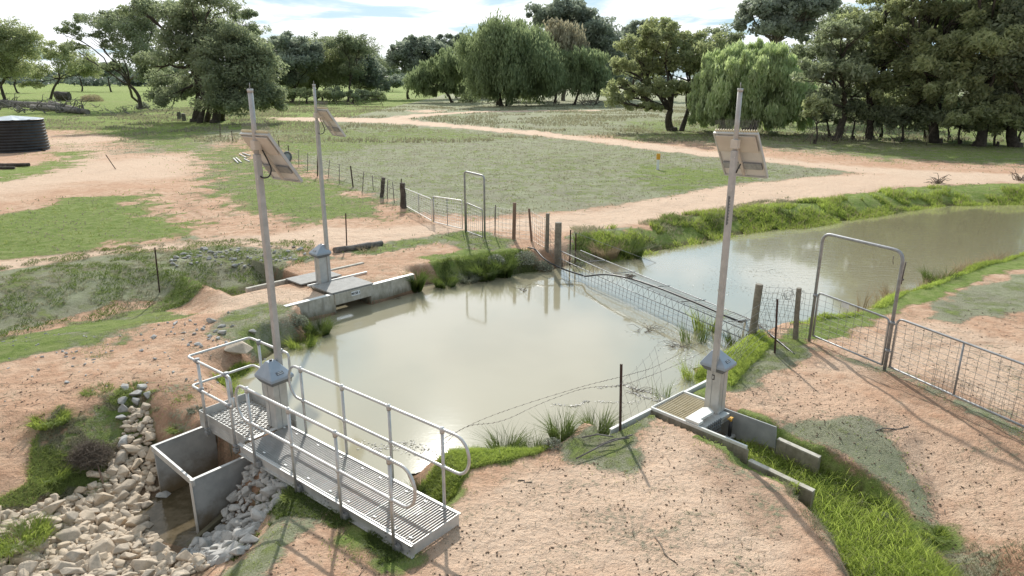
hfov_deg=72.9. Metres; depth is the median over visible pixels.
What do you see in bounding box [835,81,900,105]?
gum tree
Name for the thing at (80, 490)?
rock
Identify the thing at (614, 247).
guy wire
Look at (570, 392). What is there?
barbed wire
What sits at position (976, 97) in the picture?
gum tree
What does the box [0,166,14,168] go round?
timber log
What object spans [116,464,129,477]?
rock
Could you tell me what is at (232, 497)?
rock
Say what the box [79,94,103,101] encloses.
dead bush
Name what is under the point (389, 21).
sky
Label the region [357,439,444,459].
floating weed
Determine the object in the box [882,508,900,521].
broadleaf weed
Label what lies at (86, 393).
weed clump
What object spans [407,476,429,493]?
rush clump
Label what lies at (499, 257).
saltbush
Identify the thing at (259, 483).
rock
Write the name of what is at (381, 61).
gum tree
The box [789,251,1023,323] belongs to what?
bank grass
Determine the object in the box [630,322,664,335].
floating branch
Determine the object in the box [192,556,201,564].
rock
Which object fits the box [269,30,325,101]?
gum tree
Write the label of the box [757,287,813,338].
wire fence
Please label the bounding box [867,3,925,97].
gum tree
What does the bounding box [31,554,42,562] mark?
rock
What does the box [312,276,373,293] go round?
lid slab
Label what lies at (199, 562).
rock
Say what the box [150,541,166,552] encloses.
rock
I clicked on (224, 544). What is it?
rock
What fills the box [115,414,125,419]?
rock
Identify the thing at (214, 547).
rock
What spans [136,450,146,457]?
rock
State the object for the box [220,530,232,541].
rock
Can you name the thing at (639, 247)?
rush clump
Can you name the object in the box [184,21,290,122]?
gum tree
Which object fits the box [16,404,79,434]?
weed clump
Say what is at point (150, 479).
rock
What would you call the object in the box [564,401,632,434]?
rush clump
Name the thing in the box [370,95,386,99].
bush
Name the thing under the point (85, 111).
dead log
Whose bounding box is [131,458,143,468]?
rock
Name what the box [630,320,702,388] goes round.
floating weed
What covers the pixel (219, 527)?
rock
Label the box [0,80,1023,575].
ground
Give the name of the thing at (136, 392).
rock
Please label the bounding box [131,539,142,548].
rock
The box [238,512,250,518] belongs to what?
rock
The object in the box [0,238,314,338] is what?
drain weeds
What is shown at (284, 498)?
weed clump
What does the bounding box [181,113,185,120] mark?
stump post
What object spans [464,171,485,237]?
arched gate frame
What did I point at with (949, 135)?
shrub
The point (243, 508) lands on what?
rock
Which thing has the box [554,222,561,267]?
timber post
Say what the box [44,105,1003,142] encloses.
paddock grass
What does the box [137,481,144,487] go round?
rock
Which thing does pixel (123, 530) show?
rock
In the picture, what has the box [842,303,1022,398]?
dirt clods
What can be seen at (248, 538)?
rock
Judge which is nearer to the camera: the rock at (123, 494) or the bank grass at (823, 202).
the rock at (123, 494)
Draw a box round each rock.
[0,520,13,526]
[0,527,9,533]
[0,565,14,575]
[3,571,16,575]
[8,512,19,518]
[8,550,21,557]
[10,520,23,529]
[12,553,37,564]
[17,560,37,574]
[17,568,29,575]
[28,511,37,518]
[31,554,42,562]
[34,538,48,553]
[37,516,62,525]
[38,499,65,514]
[44,572,53,575]
[48,557,60,565]
[49,549,56,555]
[50,493,58,500]
[50,536,57,543]
[52,523,63,531]
[52,561,77,572]
[55,527,81,541]
[57,541,70,548]
[59,549,87,562]
[59,567,86,574]
[63,511,78,525]
[73,486,86,493]
[73,518,81,523]
[75,493,83,498]
[75,498,87,505]
[75,505,89,511]
[75,559,84,566]
[78,525,89,531]
[79,510,94,523]
[79,534,91,543]
[86,470,110,477]
[86,496,93,503]
[87,481,97,489]
[88,508,99,513]
[88,551,102,570]
[89,525,97,534]
[89,537,114,554]
[90,552,107,560]
[91,533,100,541]
[92,492,115,506]
[95,513,109,525]
[96,488,103,492]
[96,521,117,532]
[99,502,114,513]
[102,483,112,489]
[103,571,117,575]
[106,464,117,475]
[108,513,121,522]
[109,478,117,484]
[111,543,129,554]
[113,479,135,493]
[113,558,125,567]
[114,449,127,464]
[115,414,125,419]
[115,516,127,526]
[115,535,137,543]
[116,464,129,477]
[116,489,129,501]
[117,396,127,403]
[117,526,126,533]
[118,404,127,412]
[118,435,127,446]
[119,423,131,428]
[119,552,138,559]
[120,509,131,517]
[121,383,128,389]
[121,444,140,453]
[121,571,138,575]
[125,515,149,526]
[126,493,141,506]
[129,390,141,395]
[131,397,139,405]
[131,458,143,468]
[131,474,140,481]
[131,525,145,534]
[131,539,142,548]
[131,558,157,572]
[132,548,141,553]
[133,502,142,508]
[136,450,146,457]
[137,384,146,389]
[137,423,144,431]
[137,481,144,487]
[140,521,153,528]
[141,402,150,410]
[141,416,151,424]
[141,500,152,508]
[141,569,155,575]
[143,391,150,398]
[143,460,152,465]
[145,431,155,441]
[145,447,154,462]
[145,472,155,484]
[148,466,156,472]
[149,551,159,555]
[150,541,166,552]
[155,491,170,497]
[155,569,168,575]
[157,555,165,560]
[164,552,173,559]
[168,554,177,566]
[172,569,189,575]
[176,550,193,560]
[185,565,194,572]
[190,537,200,547]
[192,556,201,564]
[193,553,206,560]
[196,559,205,568]
[199,537,211,547]
[202,531,211,536]
[205,550,216,555]
[206,318,215,322]
[206,546,227,560]
[209,544,219,549]
[212,531,222,542]
[215,525,225,530]
[215,541,238,564]
[217,330,226,334]
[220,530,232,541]
[221,507,229,517]
[222,540,232,547]
[224,341,252,354]
[225,518,233,529]
[226,490,237,502]
[228,504,240,511]
[229,545,245,555]
[230,518,242,527]
[232,528,243,540]
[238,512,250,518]
[238,525,254,538]
[239,533,258,542]
[241,486,251,496]
[241,504,246,511]
[242,518,250,527]
[243,471,248,480]
[250,508,265,521]
[251,521,260,527]
[253,504,261,509]
[255,493,264,501]
[256,480,265,487]
[259,485,277,497]
[263,477,269,484]
[271,496,280,504]
[275,482,288,488]
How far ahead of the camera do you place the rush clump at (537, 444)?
10.32 m
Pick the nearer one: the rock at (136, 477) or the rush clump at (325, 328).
the rock at (136, 477)
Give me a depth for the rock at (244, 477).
9.52 m
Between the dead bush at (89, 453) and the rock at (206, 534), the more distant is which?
the dead bush at (89, 453)
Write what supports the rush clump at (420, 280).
on the ground at (994, 292)
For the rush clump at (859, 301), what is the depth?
16.35 m
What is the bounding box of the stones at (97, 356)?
[1,322,218,401]
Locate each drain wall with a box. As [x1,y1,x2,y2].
[748,459,814,511]
[775,437,820,476]
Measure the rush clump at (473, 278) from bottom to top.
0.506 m
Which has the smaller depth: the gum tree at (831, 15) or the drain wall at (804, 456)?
the drain wall at (804, 456)
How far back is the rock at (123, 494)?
10.03 m
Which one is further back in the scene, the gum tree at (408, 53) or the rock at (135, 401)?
the gum tree at (408, 53)
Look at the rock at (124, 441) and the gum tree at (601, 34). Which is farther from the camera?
the gum tree at (601, 34)
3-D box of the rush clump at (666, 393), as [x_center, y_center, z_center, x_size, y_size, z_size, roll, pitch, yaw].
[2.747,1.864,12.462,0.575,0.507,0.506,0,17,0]
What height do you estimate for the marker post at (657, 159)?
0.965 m
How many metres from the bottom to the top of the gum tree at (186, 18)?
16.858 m
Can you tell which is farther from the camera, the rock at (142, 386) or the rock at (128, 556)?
the rock at (142, 386)
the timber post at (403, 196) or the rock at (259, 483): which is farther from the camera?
the timber post at (403, 196)
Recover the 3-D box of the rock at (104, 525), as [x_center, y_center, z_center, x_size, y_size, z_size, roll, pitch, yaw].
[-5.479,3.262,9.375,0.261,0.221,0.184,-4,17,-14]
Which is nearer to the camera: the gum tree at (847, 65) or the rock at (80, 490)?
the rock at (80, 490)
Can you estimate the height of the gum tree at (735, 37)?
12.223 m
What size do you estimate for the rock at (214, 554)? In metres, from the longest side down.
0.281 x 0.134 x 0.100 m
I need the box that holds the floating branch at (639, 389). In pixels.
[627,381,656,398]
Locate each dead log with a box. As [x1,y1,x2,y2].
[0,99,65,106]
[29,104,80,113]
[48,101,90,113]
[53,91,71,100]
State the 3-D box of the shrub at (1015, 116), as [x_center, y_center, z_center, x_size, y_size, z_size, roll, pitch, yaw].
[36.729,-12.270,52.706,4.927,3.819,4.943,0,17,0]
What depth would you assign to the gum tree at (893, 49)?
55.87 m
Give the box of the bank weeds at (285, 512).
[225,465,406,565]
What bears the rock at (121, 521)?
on the ground at (994, 292)
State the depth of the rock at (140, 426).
11.05 m
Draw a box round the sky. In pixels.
[0,0,979,79]
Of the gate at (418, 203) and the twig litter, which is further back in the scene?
the gate at (418, 203)
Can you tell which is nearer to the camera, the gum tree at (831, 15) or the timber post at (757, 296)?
the timber post at (757, 296)
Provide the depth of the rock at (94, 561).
8.54 m
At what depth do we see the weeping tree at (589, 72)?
134.28 m
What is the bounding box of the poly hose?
[527,247,794,353]
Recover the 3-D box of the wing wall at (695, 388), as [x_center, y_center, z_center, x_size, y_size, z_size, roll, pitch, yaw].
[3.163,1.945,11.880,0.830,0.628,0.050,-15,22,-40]
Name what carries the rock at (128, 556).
on the ground at (994, 292)
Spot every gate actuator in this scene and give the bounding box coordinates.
[239,83,302,429]
[309,81,345,283]
[700,83,768,413]
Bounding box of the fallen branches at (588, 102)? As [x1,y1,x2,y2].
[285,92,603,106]
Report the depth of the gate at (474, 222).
23.11 m
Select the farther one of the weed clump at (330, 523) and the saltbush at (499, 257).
the saltbush at (499, 257)
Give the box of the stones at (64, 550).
[1,494,191,575]
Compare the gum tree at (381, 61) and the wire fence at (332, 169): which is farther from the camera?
the gum tree at (381, 61)
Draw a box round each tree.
[0,16,46,99]
[0,63,45,92]
[17,39,104,98]
[53,4,174,109]
[55,59,95,91]
[91,58,133,91]
[115,0,262,122]
[153,63,186,75]
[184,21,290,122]
[227,7,274,48]
[266,35,319,100]
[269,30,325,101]
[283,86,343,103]
[287,36,341,96]
[306,30,360,99]
[313,49,354,100]
[319,29,384,101]
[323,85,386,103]
[341,41,390,100]
[351,45,389,91]
[382,61,400,74]
[384,34,451,98]
[402,45,467,102]
[437,31,464,97]
[444,36,487,98]
[453,8,569,105]
[489,91,557,101]
[524,0,627,100]
[542,15,589,103]
[552,44,615,104]
[587,53,627,98]
[600,16,730,130]
[620,18,661,94]
[686,38,819,132]
[699,22,747,54]
[730,0,842,45]
[779,40,825,87]
[789,11,886,140]
[805,3,854,80]
[832,0,917,139]
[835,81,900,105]
[848,3,882,12]
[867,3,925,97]
[873,0,993,142]
[922,0,1023,146]
[966,0,1023,147]
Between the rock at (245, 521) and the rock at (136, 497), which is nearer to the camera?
the rock at (245, 521)
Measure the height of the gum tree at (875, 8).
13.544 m
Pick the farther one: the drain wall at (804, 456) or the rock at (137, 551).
the drain wall at (804, 456)
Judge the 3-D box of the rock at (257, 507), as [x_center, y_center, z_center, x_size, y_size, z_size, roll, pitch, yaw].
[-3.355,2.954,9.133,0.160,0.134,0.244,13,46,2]
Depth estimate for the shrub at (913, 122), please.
57.34 m
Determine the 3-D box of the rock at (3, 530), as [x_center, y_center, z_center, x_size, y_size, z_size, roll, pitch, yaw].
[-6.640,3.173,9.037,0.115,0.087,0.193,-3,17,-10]
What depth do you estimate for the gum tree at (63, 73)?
286.77 m
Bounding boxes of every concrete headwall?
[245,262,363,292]
[283,273,413,318]
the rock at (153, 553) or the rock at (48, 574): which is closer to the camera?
the rock at (48, 574)
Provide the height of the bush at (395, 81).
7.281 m
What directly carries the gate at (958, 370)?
attached to the arched gate frame at (899, 283)
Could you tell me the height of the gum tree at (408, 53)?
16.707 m
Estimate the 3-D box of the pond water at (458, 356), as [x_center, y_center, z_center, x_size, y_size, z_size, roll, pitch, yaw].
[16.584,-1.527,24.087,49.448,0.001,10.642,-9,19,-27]
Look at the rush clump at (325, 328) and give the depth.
15.51 m
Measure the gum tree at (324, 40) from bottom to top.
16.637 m
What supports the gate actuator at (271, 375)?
on the cutoff wall
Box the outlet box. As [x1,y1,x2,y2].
[151,426,251,533]
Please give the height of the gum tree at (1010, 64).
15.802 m
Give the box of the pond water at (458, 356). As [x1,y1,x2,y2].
[233,204,1023,515]
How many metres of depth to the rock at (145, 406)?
11.36 m
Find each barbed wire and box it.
[445,325,736,437]
[446,351,704,442]
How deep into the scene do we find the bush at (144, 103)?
124.00 m
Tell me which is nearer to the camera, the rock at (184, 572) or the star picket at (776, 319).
the rock at (184, 572)
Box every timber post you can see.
[380,177,384,197]
[400,183,406,208]
[512,202,515,239]
[528,208,532,240]
[545,213,549,252]
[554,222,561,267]
[748,283,762,335]
[792,287,801,339]
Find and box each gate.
[405,188,431,220]
[432,196,462,228]
[466,203,482,236]
[812,293,889,365]
[888,319,1023,427]
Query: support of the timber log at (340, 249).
on the ground at (994, 292)
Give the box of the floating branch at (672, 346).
[658,339,695,349]
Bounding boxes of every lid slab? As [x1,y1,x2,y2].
[285,271,341,284]
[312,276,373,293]
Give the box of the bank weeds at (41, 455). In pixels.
[0,385,156,520]
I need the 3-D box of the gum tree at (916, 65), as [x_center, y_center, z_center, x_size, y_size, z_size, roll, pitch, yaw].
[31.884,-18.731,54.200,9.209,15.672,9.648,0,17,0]
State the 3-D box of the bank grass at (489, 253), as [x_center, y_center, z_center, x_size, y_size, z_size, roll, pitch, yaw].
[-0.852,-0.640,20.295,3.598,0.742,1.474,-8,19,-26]
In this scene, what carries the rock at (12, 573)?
on the ground at (994, 292)
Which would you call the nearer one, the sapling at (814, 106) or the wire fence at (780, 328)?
the wire fence at (780, 328)
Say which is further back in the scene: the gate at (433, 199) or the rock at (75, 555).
the gate at (433, 199)
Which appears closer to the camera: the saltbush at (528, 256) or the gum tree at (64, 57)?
the saltbush at (528, 256)
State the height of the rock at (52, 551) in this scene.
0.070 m
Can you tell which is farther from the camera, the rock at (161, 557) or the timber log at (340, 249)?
the timber log at (340, 249)
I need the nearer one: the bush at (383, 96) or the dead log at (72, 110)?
the dead log at (72, 110)
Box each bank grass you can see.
[212,331,321,393]
[429,251,520,276]
[438,246,537,280]
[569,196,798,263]
[584,183,1023,262]
[692,329,776,385]
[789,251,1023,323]
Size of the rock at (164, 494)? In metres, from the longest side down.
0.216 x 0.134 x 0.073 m
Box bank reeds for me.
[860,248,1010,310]
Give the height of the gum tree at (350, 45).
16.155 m
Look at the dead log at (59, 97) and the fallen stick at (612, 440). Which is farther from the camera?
the dead log at (59, 97)
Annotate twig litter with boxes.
[0,308,1023,575]
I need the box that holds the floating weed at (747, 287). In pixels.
[688,264,798,296]
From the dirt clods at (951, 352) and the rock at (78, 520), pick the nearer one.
the rock at (78, 520)
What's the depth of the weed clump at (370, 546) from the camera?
7.72 m
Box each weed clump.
[0,508,73,564]
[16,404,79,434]
[21,461,77,489]
[73,381,120,398]
[110,379,152,391]
[157,423,183,434]
[171,393,194,402]
[179,405,202,414]
[275,483,316,504]
[323,511,353,529]
[349,242,377,252]
[359,527,403,557]
[909,522,961,545]
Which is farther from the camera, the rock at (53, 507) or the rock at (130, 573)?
the rock at (53, 507)
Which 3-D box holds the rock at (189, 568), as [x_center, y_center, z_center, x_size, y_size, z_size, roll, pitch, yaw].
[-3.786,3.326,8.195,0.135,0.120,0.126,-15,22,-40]
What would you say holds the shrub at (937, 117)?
on the ground at (994, 292)
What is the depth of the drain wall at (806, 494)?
9.31 m
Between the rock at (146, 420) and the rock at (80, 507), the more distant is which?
the rock at (146, 420)
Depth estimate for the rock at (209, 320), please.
14.81 m
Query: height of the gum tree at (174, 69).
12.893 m
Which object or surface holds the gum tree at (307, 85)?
on the ground at (994, 292)
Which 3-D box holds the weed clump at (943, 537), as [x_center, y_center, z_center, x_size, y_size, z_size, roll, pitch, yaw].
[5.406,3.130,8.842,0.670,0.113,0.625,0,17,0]
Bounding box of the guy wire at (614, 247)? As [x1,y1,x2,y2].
[577,233,654,262]
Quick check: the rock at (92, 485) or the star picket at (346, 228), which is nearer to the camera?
the rock at (92, 485)
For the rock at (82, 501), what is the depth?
9.73 m
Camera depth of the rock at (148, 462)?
10.65 m
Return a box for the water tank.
[0,115,50,152]
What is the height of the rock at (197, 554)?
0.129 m
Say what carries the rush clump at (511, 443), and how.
on the ground at (994, 292)
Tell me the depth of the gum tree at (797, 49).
94.15 m
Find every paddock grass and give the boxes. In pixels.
[0,127,1023,255]
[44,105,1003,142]
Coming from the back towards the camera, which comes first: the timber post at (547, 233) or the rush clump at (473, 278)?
the timber post at (547, 233)
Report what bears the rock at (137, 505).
on the ground at (994, 292)
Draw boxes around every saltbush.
[290,313,308,327]
[488,254,505,264]
[514,250,538,264]
[534,260,553,270]
[541,437,562,450]
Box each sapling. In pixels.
[798,95,833,143]
[909,98,953,117]
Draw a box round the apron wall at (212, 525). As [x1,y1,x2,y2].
[186,513,223,545]
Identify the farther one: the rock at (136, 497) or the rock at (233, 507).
the rock at (136, 497)
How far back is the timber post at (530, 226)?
22.15 m
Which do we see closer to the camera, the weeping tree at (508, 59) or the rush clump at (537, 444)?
the rush clump at (537, 444)
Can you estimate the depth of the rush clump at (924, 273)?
18.53 m
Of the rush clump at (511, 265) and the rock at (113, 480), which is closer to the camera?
the rock at (113, 480)
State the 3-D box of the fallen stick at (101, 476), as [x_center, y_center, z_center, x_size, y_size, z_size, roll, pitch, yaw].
[-6.033,2.791,10.188,0.027,0.298,0.394,-13,21,-37]
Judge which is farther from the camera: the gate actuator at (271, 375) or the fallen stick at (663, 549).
the gate actuator at (271, 375)
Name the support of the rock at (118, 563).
on the ground at (994, 292)
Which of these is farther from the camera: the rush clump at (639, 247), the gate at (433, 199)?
the gate at (433, 199)
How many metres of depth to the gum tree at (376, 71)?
168.67 m
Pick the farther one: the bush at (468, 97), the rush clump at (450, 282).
the bush at (468, 97)
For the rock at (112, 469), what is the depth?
10.32 m
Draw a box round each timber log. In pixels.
[0,163,29,166]
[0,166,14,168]
[333,240,383,252]
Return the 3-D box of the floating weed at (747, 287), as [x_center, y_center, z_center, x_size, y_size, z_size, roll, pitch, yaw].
[6.405,-0.260,19.865,4.302,0.020,3.454,0,17,0]
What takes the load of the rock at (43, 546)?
on the ground at (994, 292)
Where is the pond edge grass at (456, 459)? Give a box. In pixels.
[421,445,553,513]
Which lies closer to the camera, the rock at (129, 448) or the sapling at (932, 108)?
the rock at (129, 448)
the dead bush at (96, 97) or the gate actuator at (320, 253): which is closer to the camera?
the gate actuator at (320, 253)
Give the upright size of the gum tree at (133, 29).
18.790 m
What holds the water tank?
on the ground at (994, 292)
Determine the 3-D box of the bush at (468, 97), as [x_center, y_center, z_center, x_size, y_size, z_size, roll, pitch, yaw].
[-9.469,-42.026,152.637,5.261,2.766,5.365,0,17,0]
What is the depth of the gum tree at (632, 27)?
166.85 m
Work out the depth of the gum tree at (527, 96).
153.25 m
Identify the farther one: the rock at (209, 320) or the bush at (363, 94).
the bush at (363, 94)
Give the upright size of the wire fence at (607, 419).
1.213 m
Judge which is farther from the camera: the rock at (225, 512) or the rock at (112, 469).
the rock at (112, 469)
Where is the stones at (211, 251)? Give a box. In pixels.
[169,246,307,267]
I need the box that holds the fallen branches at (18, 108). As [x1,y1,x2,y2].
[0,93,175,115]
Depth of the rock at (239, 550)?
8.01 m
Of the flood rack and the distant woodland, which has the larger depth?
the distant woodland
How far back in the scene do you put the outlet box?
10.09 m
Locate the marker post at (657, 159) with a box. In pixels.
[656,154,659,169]
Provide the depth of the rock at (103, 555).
8.70 m
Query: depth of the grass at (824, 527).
8.12 m
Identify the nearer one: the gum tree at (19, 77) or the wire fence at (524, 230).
the wire fence at (524, 230)
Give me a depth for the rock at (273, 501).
8.82 m
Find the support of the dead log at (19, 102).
on the ground at (994, 292)
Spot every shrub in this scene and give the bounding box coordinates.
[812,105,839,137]
[830,98,883,139]
[863,101,935,141]
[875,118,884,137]
[899,95,944,138]
[925,173,951,184]
[928,109,988,143]
[938,93,964,139]
[959,102,1023,145]
[1009,170,1023,180]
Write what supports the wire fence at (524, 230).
attached to the timber post at (558, 229)
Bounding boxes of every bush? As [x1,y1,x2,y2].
[56,433,123,472]
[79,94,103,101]
[135,101,150,108]
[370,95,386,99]
[387,74,406,91]
[458,91,480,102]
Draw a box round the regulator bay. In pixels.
[651,391,776,463]
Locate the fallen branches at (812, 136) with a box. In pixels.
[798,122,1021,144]
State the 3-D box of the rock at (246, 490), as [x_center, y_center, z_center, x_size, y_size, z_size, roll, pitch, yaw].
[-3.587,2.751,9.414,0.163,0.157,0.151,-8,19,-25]
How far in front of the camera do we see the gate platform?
10.21 m
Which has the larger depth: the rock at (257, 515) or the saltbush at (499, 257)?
the saltbush at (499, 257)
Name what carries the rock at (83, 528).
on the ground at (994, 292)
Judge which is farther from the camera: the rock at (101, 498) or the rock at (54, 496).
the rock at (101, 498)
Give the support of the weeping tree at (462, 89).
on the ground at (994, 292)
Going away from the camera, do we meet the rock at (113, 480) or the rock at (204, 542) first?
the rock at (204, 542)
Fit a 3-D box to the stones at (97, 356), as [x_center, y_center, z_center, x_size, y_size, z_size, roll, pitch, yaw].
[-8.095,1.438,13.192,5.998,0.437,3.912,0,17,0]
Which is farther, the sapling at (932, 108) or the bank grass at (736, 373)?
the sapling at (932, 108)
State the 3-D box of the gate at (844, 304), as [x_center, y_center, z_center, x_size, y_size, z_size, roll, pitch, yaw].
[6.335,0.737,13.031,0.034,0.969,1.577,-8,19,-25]
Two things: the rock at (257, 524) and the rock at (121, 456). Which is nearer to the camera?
the rock at (257, 524)
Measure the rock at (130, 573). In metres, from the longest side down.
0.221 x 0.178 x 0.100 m
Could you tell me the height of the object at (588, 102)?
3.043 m
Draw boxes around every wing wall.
[609,408,651,434]
[684,380,705,393]
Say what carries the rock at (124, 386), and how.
on the ground at (994, 292)
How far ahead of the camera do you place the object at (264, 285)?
17.81 m
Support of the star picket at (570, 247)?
on the ground at (994, 292)
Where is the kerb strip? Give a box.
[307,271,366,286]
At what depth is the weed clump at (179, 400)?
11.36 m
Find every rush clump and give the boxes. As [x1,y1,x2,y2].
[280,330,328,350]
[296,312,344,337]
[397,267,436,291]
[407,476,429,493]
[429,272,463,288]
[450,270,486,283]
[462,258,507,281]
[468,421,537,459]
[485,252,525,277]
[504,427,562,447]
[529,401,591,443]
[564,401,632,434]
[584,240,628,261]
[606,232,656,259]
[651,377,674,398]
[671,355,706,381]
[673,316,714,343]
[684,305,730,333]
[723,327,746,346]
[855,281,875,311]
[871,282,912,298]
[916,263,964,282]
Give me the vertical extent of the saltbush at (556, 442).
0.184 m
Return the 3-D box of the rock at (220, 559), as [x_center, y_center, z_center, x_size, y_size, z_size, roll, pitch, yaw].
[-3.348,3.133,8.166,0.146,0.094,0.328,28,56,22]
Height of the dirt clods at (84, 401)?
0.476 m
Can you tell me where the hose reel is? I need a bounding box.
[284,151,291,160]
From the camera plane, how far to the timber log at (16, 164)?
41.25 m
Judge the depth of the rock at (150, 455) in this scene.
10.67 m
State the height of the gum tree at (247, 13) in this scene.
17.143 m
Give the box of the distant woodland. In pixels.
[0,70,831,86]
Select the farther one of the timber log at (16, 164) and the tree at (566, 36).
the tree at (566, 36)
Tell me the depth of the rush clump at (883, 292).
17.74 m
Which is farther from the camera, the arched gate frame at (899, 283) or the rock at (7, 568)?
the arched gate frame at (899, 283)
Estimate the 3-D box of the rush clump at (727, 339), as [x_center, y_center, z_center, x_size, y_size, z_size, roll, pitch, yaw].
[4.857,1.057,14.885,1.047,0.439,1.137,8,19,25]
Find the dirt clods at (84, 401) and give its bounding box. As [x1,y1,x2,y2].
[2,369,209,452]
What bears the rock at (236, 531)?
on the ground at (994, 292)
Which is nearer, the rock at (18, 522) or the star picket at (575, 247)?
the rock at (18, 522)
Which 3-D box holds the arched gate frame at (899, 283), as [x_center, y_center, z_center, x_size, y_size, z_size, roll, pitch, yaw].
[6.293,0.275,12.846,0.248,2.352,1.804,-9,19,-26]
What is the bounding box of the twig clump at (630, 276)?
[626,274,635,278]
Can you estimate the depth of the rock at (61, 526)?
9.17 m
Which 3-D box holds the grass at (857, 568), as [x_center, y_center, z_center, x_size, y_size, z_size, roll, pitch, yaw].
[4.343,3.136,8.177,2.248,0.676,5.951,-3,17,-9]
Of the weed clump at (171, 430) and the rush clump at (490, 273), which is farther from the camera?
the rush clump at (490, 273)
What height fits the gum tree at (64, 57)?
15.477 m
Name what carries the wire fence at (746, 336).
on the ground at (994, 292)
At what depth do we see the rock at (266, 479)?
9.27 m
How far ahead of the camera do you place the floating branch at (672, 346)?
14.87 m
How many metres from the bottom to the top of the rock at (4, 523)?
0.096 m
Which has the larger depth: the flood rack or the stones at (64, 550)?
the flood rack
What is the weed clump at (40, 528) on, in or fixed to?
on the ground at (994, 292)
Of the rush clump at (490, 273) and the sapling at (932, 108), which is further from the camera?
the sapling at (932, 108)
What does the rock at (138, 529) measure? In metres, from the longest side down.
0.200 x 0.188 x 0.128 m
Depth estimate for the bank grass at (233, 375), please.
13.39 m
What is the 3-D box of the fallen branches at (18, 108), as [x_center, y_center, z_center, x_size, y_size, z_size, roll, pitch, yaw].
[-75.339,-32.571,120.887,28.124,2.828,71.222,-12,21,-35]
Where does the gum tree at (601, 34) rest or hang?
on the ground at (994, 292)
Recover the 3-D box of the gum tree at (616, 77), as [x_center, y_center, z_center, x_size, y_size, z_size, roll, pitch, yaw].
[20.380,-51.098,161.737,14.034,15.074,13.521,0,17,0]
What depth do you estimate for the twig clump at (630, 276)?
17.95 m
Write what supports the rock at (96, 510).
on the ground at (994, 292)
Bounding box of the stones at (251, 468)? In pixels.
[188,462,284,567]
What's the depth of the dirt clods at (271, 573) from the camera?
8.01 m
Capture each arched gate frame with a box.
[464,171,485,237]
[808,233,906,370]
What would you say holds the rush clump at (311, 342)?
on the ground at (994, 292)
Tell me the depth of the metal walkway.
8.55 m
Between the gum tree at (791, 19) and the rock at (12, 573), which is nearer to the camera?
the rock at (12, 573)
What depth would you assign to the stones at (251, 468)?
9.26 m
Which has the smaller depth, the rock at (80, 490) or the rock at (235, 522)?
the rock at (235, 522)
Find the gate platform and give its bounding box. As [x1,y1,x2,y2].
[187,337,296,453]
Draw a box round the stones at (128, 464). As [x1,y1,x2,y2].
[0,406,209,575]
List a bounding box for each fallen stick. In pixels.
[97,464,105,491]
[576,434,632,458]
[655,536,675,562]
[848,426,908,433]
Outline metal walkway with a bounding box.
[234,365,470,558]
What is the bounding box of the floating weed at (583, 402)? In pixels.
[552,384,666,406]
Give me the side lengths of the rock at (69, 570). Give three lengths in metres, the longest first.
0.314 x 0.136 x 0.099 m
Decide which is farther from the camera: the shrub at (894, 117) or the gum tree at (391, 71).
the gum tree at (391, 71)
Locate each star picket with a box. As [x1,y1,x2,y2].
[154,247,159,291]
[345,213,346,245]
[569,230,570,264]
[574,233,576,264]
[619,364,622,430]
[774,299,778,353]
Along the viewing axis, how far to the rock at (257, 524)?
8.60 m
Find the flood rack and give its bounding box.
[558,250,768,344]
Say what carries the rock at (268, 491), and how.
on the ground at (994, 292)
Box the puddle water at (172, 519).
[134,484,196,547]
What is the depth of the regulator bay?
10.70 m
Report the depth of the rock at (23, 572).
8.33 m
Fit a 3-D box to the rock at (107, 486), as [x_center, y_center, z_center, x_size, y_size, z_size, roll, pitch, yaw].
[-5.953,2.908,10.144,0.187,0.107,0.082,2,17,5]
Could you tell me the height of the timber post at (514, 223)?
1.490 m
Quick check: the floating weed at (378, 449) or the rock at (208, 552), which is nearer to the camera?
the rock at (208, 552)
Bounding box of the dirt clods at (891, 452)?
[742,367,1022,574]
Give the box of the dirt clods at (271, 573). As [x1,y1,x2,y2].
[269,435,799,575]
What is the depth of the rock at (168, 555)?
8.66 m
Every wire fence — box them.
[219,126,399,201]
[486,207,554,258]
[528,344,661,485]
[722,301,770,361]
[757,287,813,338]
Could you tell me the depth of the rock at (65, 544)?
8.90 m
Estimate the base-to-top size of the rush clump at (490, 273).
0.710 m

